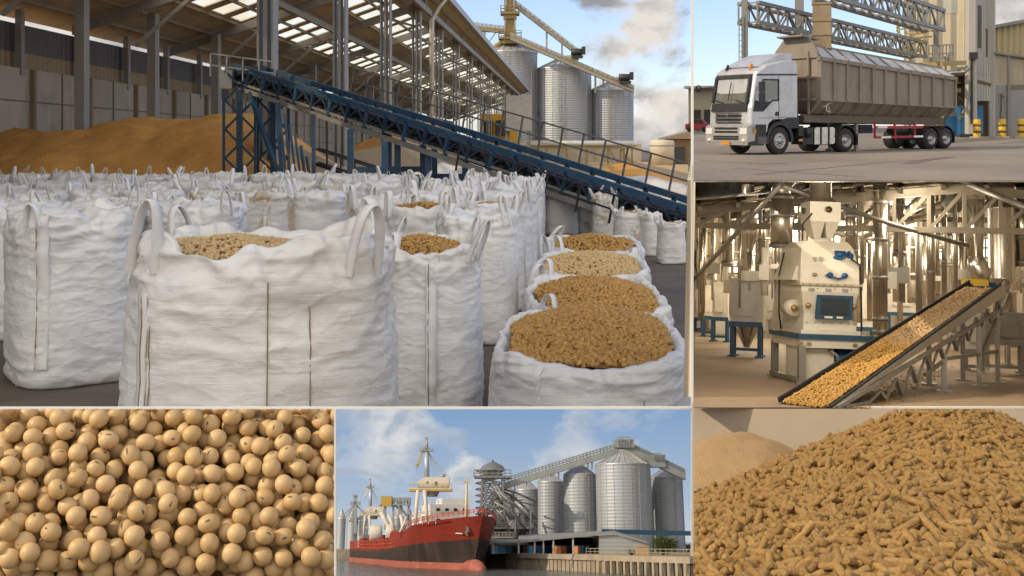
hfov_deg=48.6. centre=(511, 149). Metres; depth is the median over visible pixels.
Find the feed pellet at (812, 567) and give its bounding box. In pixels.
[807,562,817,573]
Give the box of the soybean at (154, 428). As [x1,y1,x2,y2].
[144,421,162,436]
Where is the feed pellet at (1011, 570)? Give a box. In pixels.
[1006,565,1020,575]
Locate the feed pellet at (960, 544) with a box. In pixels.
[956,539,964,549]
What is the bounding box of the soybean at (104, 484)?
[95,475,115,493]
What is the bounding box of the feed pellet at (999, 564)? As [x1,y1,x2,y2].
[992,558,1009,575]
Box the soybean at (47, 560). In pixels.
[36,550,58,571]
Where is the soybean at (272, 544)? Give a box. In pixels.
[267,528,277,546]
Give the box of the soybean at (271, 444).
[266,437,274,453]
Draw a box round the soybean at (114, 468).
[105,460,122,479]
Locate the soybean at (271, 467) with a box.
[262,458,280,477]
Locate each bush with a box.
[650,535,677,554]
[684,542,690,551]
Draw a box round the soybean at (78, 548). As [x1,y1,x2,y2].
[68,538,90,559]
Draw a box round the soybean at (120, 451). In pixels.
[119,444,130,458]
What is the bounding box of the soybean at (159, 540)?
[150,531,169,550]
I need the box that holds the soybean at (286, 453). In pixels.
[278,445,295,462]
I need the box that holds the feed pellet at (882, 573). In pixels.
[877,570,894,575]
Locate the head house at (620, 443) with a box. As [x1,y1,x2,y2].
[613,437,634,449]
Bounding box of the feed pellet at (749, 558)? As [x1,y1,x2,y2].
[739,556,752,561]
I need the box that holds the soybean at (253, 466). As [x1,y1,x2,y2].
[245,457,262,475]
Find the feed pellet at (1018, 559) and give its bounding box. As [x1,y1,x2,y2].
[1011,558,1023,561]
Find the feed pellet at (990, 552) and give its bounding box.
[985,549,994,556]
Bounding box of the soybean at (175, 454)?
[167,447,184,463]
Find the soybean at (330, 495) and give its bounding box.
[325,484,333,498]
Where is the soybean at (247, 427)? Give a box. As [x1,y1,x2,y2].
[239,419,255,436]
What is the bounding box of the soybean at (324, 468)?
[317,462,332,477]
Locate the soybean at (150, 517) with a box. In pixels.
[141,504,156,523]
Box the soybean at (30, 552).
[20,542,40,562]
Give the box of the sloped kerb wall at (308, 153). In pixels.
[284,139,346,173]
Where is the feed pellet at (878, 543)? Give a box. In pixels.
[855,541,882,551]
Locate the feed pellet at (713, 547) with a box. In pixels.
[706,543,717,552]
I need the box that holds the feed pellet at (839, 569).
[833,562,844,575]
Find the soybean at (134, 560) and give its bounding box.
[124,550,144,570]
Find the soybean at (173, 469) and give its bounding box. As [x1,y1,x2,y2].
[167,462,182,480]
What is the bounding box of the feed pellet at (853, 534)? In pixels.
[840,532,858,537]
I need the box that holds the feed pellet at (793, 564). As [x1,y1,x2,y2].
[786,561,796,566]
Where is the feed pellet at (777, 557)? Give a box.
[773,553,780,561]
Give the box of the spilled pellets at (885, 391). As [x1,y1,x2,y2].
[843,366,952,408]
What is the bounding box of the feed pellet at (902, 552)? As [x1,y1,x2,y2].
[897,547,910,558]
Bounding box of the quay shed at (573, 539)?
[487,531,646,553]
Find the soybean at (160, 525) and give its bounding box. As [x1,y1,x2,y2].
[150,519,170,535]
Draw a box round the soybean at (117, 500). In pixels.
[108,491,127,510]
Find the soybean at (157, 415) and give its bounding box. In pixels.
[151,409,167,422]
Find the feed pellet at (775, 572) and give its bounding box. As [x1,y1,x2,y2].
[768,568,780,575]
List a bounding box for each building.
[684,86,713,130]
[904,0,994,136]
[994,19,1023,135]
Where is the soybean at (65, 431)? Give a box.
[56,423,74,439]
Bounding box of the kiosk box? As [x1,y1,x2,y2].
[635,546,648,554]
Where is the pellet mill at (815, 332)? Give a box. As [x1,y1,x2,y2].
[767,182,875,383]
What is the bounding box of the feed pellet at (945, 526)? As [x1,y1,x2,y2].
[937,520,964,531]
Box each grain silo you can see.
[336,508,345,548]
[346,509,357,548]
[356,510,367,546]
[395,509,399,531]
[403,510,412,529]
[483,44,537,151]
[499,488,514,521]
[515,482,537,537]
[537,60,590,139]
[537,474,563,533]
[563,465,596,536]
[591,82,633,140]
[595,449,653,551]
[651,469,685,551]
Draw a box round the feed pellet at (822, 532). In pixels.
[818,529,826,537]
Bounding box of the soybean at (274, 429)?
[266,420,283,438]
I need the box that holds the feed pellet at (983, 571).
[975,567,990,575]
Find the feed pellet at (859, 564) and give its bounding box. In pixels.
[856,556,873,568]
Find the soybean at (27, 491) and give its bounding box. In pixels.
[18,482,37,500]
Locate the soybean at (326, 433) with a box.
[318,424,333,442]
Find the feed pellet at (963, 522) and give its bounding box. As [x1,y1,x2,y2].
[947,519,971,526]
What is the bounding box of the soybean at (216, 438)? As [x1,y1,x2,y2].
[207,429,226,447]
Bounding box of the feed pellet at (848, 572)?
[844,569,852,575]
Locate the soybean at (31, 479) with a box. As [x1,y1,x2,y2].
[19,477,38,489]
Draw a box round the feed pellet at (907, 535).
[901,528,914,542]
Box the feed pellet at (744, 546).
[732,543,748,554]
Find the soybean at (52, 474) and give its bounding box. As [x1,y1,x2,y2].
[44,468,64,486]
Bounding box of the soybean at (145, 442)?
[136,434,155,450]
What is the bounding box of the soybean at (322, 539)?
[313,530,331,549]
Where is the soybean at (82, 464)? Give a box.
[68,460,87,472]
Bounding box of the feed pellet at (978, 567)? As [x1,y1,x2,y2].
[968,558,981,571]
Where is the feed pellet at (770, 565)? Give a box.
[759,561,774,570]
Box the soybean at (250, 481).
[244,473,260,487]
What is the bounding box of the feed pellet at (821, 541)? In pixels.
[813,535,828,546]
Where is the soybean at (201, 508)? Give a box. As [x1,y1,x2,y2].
[193,501,212,518]
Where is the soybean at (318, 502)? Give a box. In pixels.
[309,493,327,512]
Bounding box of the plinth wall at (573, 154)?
[522,144,640,161]
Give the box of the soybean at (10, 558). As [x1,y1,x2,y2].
[0,548,20,568]
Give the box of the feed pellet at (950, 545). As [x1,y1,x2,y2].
[938,542,955,549]
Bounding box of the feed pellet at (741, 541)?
[738,538,746,545]
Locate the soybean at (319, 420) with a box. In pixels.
[312,413,328,429]
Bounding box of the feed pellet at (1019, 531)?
[1012,526,1023,539]
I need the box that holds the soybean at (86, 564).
[78,554,97,572]
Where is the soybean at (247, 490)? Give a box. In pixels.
[234,485,252,502]
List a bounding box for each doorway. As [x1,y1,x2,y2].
[674,147,684,163]
[694,110,700,129]
[704,110,710,123]
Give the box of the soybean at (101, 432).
[97,430,110,445]
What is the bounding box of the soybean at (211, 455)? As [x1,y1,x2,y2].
[202,447,218,465]
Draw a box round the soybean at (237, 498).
[228,488,245,507]
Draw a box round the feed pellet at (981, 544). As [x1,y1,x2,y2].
[974,542,985,546]
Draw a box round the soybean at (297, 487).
[285,479,301,494]
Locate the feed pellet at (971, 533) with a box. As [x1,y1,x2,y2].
[964,527,976,538]
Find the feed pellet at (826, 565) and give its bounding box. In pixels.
[819,562,841,569]
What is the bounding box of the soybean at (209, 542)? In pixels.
[200,533,218,552]
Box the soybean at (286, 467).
[283,457,297,473]
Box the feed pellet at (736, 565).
[734,563,743,568]
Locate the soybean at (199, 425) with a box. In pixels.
[196,415,203,429]
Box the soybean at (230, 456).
[222,449,239,466]
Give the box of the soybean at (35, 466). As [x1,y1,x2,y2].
[26,457,44,476]
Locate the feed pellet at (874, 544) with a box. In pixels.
[870,541,880,547]
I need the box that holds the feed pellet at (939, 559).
[931,556,947,563]
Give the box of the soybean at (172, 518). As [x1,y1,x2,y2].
[158,508,178,523]
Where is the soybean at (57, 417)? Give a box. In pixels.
[49,409,68,426]
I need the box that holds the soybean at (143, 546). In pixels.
[130,538,148,553]
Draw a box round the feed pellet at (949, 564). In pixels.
[943,560,952,568]
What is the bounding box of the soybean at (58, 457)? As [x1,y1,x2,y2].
[50,449,68,465]
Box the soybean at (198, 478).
[192,464,205,482]
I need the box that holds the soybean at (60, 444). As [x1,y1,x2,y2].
[49,440,68,453]
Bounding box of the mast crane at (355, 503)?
[341,494,364,532]
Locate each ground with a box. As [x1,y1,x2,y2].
[0,150,694,406]
[531,550,693,563]
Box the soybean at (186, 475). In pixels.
[176,465,195,484]
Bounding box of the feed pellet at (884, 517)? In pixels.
[880,513,890,522]
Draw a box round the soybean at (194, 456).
[185,447,203,466]
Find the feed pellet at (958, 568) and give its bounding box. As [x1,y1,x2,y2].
[953,562,963,572]
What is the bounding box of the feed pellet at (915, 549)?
[912,546,927,552]
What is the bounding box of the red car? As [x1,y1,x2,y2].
[685,119,709,131]
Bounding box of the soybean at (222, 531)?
[218,522,232,541]
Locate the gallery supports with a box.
[514,462,669,491]
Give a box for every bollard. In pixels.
[970,119,983,137]
[995,119,1009,137]
[1014,119,1023,137]
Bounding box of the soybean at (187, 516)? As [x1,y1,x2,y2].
[178,508,196,526]
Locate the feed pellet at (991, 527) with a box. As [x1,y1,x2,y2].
[986,523,996,532]
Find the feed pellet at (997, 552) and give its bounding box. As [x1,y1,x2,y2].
[985,544,1001,556]
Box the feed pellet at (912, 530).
[900,523,919,532]
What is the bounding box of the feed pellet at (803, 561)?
[794,555,811,567]
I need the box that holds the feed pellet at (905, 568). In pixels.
[900,563,923,575]
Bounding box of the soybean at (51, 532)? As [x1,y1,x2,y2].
[40,522,61,542]
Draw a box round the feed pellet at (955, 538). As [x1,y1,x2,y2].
[946,535,959,542]
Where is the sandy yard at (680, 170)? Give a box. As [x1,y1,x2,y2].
[549,162,687,189]
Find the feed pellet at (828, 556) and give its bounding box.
[819,555,831,558]
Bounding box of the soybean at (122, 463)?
[111,458,125,475]
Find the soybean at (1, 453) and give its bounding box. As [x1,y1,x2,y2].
[0,447,3,460]
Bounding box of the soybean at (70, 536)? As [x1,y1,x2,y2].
[63,530,82,549]
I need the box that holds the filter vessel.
[988,199,1017,291]
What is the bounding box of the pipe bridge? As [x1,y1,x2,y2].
[519,140,636,163]
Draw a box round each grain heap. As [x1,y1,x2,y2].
[0,113,330,179]
[343,122,438,153]
[595,162,686,184]
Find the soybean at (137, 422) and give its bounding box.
[129,413,146,431]
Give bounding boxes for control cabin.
[504,95,531,155]
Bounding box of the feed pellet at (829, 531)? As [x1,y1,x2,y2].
[826,529,833,536]
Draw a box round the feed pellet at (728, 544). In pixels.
[725,537,737,548]
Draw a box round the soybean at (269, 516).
[260,507,278,525]
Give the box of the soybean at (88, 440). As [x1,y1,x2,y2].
[77,432,96,451]
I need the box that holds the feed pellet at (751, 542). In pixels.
[747,539,756,545]
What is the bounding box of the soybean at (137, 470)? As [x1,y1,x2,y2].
[128,461,147,480]
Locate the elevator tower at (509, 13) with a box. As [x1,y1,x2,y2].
[482,0,618,92]
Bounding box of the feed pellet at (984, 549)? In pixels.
[979,545,988,553]
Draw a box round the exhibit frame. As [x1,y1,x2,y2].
[0,0,1023,575]
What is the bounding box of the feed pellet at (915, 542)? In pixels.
[904,539,919,547]
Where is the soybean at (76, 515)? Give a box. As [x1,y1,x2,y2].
[66,506,86,525]
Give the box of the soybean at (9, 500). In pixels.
[0,492,18,510]
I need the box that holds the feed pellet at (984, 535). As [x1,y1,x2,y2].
[979,529,997,547]
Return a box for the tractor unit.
[696,53,857,153]
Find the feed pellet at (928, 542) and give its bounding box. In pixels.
[919,540,930,546]
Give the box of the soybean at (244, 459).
[239,453,255,470]
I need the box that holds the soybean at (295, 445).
[292,443,300,458]
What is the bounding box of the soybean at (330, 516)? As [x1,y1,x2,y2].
[326,506,333,524]
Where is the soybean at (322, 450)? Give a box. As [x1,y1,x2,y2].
[320,444,333,460]
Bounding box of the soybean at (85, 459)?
[68,453,88,462]
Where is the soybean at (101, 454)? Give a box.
[91,447,109,463]
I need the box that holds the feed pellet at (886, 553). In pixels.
[882,550,898,557]
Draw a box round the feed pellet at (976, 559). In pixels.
[970,554,985,565]
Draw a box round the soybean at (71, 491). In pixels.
[64,479,80,496]
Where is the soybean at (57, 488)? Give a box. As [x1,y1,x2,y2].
[48,479,66,498]
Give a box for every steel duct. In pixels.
[694,183,781,281]
[706,220,715,279]
[721,212,732,266]
[741,193,757,229]
[757,194,765,266]
[769,195,793,247]
[772,182,804,194]
[781,184,969,247]
[797,186,804,223]
[845,202,856,253]
[858,182,1013,239]
[861,182,863,282]
[872,182,887,334]
[892,183,905,256]
[910,197,914,279]
[926,182,935,304]
[935,195,939,299]
[941,194,946,295]
[953,182,957,288]
[961,182,1023,209]
[1015,183,1023,266]
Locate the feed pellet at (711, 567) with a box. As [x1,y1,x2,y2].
[705,563,723,575]
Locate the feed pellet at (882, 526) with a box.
[867,523,893,530]
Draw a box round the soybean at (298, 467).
[289,459,307,476]
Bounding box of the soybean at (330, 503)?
[323,500,333,517]
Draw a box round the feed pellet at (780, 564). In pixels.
[778,562,786,568]
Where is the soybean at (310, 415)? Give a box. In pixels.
[301,409,317,420]
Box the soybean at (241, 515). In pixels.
[232,507,250,525]
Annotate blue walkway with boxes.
[601,529,690,535]
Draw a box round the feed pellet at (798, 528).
[795,525,819,532]
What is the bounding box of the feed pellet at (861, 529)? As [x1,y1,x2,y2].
[851,524,867,534]
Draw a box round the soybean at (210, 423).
[202,415,219,433]
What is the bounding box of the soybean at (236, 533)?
[227,523,245,543]
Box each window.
[484,120,492,135]
[496,120,504,135]
[729,259,736,273]
[764,81,777,100]
[815,295,852,319]
[984,237,988,258]
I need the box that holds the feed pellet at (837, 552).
[833,548,841,557]
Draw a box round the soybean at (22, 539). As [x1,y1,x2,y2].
[14,531,35,550]
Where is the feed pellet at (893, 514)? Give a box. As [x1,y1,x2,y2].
[887,512,907,516]
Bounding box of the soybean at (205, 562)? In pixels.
[196,553,215,572]
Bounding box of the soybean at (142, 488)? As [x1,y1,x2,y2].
[133,479,152,498]
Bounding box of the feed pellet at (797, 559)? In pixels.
[783,556,804,564]
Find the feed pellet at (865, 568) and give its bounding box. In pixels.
[853,565,870,575]
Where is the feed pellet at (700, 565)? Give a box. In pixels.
[697,563,707,573]
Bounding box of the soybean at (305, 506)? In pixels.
[297,493,311,512]
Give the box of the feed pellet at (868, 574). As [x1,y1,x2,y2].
[861,572,876,575]
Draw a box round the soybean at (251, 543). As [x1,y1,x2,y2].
[245,529,261,549]
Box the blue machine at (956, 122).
[936,93,982,135]
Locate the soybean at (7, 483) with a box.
[0,476,14,493]
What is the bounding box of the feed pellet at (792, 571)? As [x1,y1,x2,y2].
[782,565,814,575]
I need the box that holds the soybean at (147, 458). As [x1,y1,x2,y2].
[139,451,153,468]
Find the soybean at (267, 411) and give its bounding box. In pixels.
[260,409,274,413]
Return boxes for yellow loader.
[479,114,517,149]
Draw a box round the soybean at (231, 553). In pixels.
[222,543,241,563]
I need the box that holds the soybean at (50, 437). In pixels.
[42,427,60,445]
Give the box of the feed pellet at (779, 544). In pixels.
[776,540,784,548]
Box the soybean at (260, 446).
[251,437,269,455]
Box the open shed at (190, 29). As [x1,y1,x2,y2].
[0,0,530,167]
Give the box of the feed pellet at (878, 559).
[874,555,895,566]
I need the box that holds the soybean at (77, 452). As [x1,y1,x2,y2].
[68,443,87,461]
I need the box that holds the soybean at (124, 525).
[117,519,135,538]
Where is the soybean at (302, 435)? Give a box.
[294,427,310,443]
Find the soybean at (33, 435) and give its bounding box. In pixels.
[23,428,42,444]
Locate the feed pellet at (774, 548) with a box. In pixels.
[770,544,778,552]
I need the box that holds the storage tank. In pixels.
[649,140,674,164]
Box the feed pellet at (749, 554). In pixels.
[740,550,757,556]
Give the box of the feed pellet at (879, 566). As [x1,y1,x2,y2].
[872,562,890,571]
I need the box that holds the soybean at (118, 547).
[108,538,125,557]
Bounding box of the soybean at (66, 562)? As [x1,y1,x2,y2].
[58,551,77,570]
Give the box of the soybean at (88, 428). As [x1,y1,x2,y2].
[79,424,98,437]
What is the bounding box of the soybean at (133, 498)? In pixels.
[126,494,144,505]
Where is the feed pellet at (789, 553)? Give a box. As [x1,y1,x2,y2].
[785,548,795,557]
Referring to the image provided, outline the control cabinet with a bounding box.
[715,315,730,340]
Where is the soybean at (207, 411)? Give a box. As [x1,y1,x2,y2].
[200,409,212,413]
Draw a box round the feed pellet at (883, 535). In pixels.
[876,533,889,540]
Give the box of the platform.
[896,25,966,65]
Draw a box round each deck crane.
[360,479,385,536]
[409,437,451,524]
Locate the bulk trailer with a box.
[775,34,957,150]
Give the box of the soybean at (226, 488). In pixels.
[218,482,233,498]
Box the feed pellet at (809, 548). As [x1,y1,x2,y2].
[803,545,817,551]
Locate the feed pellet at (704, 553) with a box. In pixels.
[698,547,714,563]
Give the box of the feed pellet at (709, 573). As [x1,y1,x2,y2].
[705,570,721,575]
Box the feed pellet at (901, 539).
[898,537,905,545]
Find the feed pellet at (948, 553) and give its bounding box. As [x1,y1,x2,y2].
[922,543,954,558]
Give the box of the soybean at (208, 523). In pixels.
[198,514,219,532]
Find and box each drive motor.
[571,47,584,57]
[619,72,633,83]
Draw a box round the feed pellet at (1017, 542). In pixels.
[1010,533,1023,547]
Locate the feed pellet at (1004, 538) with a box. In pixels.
[998,534,1008,542]
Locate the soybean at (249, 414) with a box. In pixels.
[239,409,255,419]
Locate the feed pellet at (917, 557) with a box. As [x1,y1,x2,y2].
[905,549,929,561]
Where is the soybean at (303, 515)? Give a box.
[299,511,312,520]
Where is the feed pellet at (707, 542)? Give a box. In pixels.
[695,537,713,551]
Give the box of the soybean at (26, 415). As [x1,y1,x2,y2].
[20,409,37,422]
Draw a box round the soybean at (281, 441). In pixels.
[274,434,291,451]
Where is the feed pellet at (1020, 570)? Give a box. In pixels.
[1015,566,1023,575]
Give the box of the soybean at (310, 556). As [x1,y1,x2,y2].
[301,546,320,566]
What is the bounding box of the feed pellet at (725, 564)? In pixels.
[720,562,733,565]
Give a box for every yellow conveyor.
[474,22,503,32]
[510,33,633,92]
[516,1,581,58]
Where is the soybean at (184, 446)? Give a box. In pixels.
[176,439,193,452]
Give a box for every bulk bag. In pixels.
[0,170,10,182]
[0,172,29,190]
[0,186,20,198]
[0,191,62,340]
[3,197,133,389]
[5,177,72,202]
[9,166,56,183]
[31,173,89,191]
[47,164,93,181]
[62,187,158,232]
[67,177,130,201]
[87,174,134,189]
[90,168,135,181]
[118,179,185,200]
[118,198,399,406]
[134,166,172,182]
[134,172,181,189]
[147,190,247,232]
[171,166,210,180]
[171,168,234,197]
[186,179,239,199]
[209,166,247,182]
[227,174,283,191]
[234,178,298,232]
[249,164,293,183]
[271,174,325,190]
[285,164,336,183]
[285,179,346,230]
[317,170,367,219]
[322,168,360,182]
[349,185,420,217]
[354,171,385,181]
[361,171,407,195]
[376,166,418,190]
[384,187,461,235]
[390,216,490,406]
[409,179,469,201]
[418,171,458,190]
[429,176,478,200]
[435,195,518,344]
[449,172,491,190]
[461,191,526,311]
[463,168,501,188]
[476,180,533,278]
[488,303,690,406]
[492,177,542,262]
[504,175,544,253]
[510,171,546,234]
[522,263,674,326]
[533,235,651,282]
[543,226,645,260]
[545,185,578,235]
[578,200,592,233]
[588,185,617,234]
[609,204,646,241]
[634,206,662,255]
[654,215,686,263]
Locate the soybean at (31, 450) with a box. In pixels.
[22,443,42,461]
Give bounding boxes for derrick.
[379,511,389,526]
[388,514,397,531]
[399,514,405,531]
[399,517,406,531]
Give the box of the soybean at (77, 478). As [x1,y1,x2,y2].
[67,468,87,487]
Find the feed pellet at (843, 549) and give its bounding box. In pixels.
[841,547,847,555]
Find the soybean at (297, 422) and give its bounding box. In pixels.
[289,414,304,430]
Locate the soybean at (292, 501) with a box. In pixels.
[283,493,302,510]
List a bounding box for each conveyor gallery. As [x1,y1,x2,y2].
[501,444,619,488]
[624,445,685,479]
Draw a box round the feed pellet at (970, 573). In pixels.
[966,570,977,575]
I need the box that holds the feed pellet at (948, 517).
[944,514,956,520]
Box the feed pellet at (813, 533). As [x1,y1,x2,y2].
[810,530,825,537]
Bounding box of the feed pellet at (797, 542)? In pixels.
[793,540,809,544]
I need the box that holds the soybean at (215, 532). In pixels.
[202,525,220,534]
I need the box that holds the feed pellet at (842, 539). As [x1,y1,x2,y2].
[834,536,861,544]
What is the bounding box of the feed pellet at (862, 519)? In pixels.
[856,516,867,521]
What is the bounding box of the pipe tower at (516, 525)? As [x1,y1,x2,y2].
[474,459,537,538]
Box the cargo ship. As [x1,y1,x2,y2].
[349,479,496,570]
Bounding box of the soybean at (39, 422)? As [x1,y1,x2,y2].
[27,416,46,432]
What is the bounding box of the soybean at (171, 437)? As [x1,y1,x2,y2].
[163,430,180,445]
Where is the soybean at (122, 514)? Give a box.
[117,505,134,521]
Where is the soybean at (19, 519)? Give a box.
[7,513,27,531]
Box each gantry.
[373,496,411,529]
[737,0,945,61]
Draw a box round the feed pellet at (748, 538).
[744,535,757,541]
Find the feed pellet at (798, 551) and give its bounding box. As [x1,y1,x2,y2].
[794,548,802,556]
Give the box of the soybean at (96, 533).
[87,526,106,544]
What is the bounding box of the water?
[336,559,651,575]
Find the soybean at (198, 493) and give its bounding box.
[193,484,206,501]
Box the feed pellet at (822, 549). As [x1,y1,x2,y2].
[818,547,832,552]
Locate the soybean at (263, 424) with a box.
[258,419,271,436]
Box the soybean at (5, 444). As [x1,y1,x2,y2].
[0,437,12,450]
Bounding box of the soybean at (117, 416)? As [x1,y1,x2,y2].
[108,409,125,424]
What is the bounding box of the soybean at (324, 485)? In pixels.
[315,476,332,494]
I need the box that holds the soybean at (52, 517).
[45,513,60,524]
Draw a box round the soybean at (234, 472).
[225,463,243,481]
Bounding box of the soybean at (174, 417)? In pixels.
[165,409,183,426]
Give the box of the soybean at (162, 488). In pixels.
[154,480,175,499]
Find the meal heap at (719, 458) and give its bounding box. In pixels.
[694,431,795,487]
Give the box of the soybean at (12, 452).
[2,449,19,459]
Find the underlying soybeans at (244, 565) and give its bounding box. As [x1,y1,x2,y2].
[0,409,333,575]
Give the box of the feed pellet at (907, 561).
[883,556,915,565]
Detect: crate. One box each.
[491,546,498,553]
[498,546,504,553]
[505,546,511,553]
[527,546,533,552]
[536,546,541,552]
[546,546,550,552]
[552,546,561,553]
[561,546,566,553]
[574,546,579,553]
[580,546,584,553]
[585,546,589,553]
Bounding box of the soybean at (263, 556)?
[253,546,272,566]
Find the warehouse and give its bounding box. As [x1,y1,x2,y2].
[658,131,690,163]
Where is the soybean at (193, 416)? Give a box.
[185,409,201,424]
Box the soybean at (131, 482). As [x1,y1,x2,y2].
[127,475,146,487]
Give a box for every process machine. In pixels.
[694,237,701,331]
[699,228,711,336]
[709,218,729,342]
[727,184,765,357]
[764,222,776,337]
[793,212,797,241]
[856,240,872,335]
[888,252,915,328]
[922,222,925,307]
[947,215,962,337]
[965,310,983,370]
[980,292,1023,375]
[1002,267,1023,364]
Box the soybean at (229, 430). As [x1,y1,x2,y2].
[222,422,239,434]
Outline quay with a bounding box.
[336,549,349,558]
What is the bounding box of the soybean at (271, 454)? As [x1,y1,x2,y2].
[263,451,281,463]
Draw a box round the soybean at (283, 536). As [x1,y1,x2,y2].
[273,527,292,545]
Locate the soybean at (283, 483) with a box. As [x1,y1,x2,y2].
[275,474,292,493]
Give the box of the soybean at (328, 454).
[323,445,333,464]
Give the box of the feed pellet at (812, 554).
[807,551,817,556]
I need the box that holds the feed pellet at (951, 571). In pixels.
[946,568,956,575]
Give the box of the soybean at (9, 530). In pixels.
[0,520,19,540]
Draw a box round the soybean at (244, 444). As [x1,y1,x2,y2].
[238,436,253,453]
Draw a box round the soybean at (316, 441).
[310,430,326,447]
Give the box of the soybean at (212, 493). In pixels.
[203,483,220,502]
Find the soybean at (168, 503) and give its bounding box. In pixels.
[158,493,177,513]
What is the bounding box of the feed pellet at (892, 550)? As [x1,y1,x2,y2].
[884,548,898,552]
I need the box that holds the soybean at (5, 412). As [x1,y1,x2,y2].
[0,409,15,416]
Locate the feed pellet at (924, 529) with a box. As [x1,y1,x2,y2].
[920,526,927,536]
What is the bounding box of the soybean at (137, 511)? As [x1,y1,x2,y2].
[127,501,147,521]
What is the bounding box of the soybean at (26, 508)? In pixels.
[12,500,33,516]
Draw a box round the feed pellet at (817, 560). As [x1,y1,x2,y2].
[811,557,832,563]
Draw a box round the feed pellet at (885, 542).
[880,538,902,546]
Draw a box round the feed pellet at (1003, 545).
[986,540,1013,549]
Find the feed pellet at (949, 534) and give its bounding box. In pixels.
[945,532,954,537]
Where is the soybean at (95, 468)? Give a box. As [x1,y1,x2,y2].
[86,459,104,477]
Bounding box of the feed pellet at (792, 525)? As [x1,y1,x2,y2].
[790,522,818,529]
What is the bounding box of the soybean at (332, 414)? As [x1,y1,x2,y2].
[330,409,333,420]
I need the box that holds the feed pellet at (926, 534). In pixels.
[921,532,930,539]
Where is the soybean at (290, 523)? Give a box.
[279,517,296,533]
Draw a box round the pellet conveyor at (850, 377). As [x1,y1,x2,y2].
[777,280,1008,408]
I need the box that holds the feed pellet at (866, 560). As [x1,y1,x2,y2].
[856,553,873,567]
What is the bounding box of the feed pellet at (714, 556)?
[701,552,717,560]
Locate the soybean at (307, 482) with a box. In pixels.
[299,474,314,492]
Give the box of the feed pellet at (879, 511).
[872,509,883,517]
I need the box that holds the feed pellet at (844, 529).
[840,526,849,532]
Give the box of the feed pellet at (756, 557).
[752,555,760,562]
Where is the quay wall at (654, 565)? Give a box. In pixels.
[503,548,693,575]
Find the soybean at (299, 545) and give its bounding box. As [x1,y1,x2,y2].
[290,537,309,556]
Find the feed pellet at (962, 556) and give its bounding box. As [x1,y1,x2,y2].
[954,552,968,559]
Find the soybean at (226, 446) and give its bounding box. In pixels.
[219,442,236,455]
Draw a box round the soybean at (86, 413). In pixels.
[82,409,97,423]
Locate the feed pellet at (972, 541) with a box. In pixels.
[967,539,980,543]
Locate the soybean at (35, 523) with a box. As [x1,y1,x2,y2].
[25,512,46,533]
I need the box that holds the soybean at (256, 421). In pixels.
[250,418,259,433]
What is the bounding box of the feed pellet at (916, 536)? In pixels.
[901,533,919,541]
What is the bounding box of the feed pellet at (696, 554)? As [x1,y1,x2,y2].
[694,551,710,558]
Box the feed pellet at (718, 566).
[713,562,727,569]
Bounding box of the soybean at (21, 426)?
[10,422,25,441]
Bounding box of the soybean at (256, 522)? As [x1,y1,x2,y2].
[250,512,265,529]
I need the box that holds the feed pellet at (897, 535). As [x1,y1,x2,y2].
[892,530,901,539]
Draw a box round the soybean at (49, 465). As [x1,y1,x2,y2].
[41,456,53,475]
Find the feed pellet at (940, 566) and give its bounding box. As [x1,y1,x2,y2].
[933,562,945,572]
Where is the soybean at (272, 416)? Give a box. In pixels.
[264,409,279,419]
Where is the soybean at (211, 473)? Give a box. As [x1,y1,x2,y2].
[202,464,221,482]
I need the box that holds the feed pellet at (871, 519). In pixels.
[868,516,874,522]
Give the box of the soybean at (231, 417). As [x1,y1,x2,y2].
[222,409,241,425]
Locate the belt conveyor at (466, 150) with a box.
[210,53,687,239]
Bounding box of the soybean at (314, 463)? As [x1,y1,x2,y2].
[307,456,322,474]
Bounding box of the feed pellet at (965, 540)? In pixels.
[962,538,971,554]
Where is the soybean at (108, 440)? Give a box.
[98,431,118,448]
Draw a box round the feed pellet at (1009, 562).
[1004,559,1014,565]
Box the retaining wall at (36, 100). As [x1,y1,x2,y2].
[0,65,379,156]
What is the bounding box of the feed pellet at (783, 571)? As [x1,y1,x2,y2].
[777,568,787,575]
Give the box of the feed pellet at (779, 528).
[770,523,783,538]
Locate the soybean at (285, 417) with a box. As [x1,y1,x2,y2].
[277,409,292,425]
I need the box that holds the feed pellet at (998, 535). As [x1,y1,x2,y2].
[990,533,1000,537]
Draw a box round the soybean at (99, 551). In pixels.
[89,540,110,563]
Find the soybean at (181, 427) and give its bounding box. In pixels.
[177,422,190,438]
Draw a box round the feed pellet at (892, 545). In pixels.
[887,542,896,548]
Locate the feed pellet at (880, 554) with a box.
[872,551,883,564]
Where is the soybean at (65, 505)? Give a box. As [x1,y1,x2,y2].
[57,497,78,516]
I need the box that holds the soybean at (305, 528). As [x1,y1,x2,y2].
[296,518,315,538]
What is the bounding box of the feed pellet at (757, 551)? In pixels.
[751,548,780,554]
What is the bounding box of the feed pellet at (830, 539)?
[826,532,839,544]
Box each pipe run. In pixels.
[734,251,773,257]
[834,232,940,248]
[893,261,988,266]
[935,233,986,235]
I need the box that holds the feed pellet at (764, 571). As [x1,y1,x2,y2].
[759,567,768,575]
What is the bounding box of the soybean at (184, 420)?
[174,413,185,429]
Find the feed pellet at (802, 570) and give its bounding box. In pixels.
[799,565,807,575]
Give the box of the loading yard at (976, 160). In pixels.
[694,129,1023,181]
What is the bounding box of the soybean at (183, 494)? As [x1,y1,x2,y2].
[175,485,191,503]
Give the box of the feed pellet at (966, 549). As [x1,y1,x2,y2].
[950,545,970,559]
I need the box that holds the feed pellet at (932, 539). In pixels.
[925,534,938,547]
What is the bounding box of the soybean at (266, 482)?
[258,476,274,491]

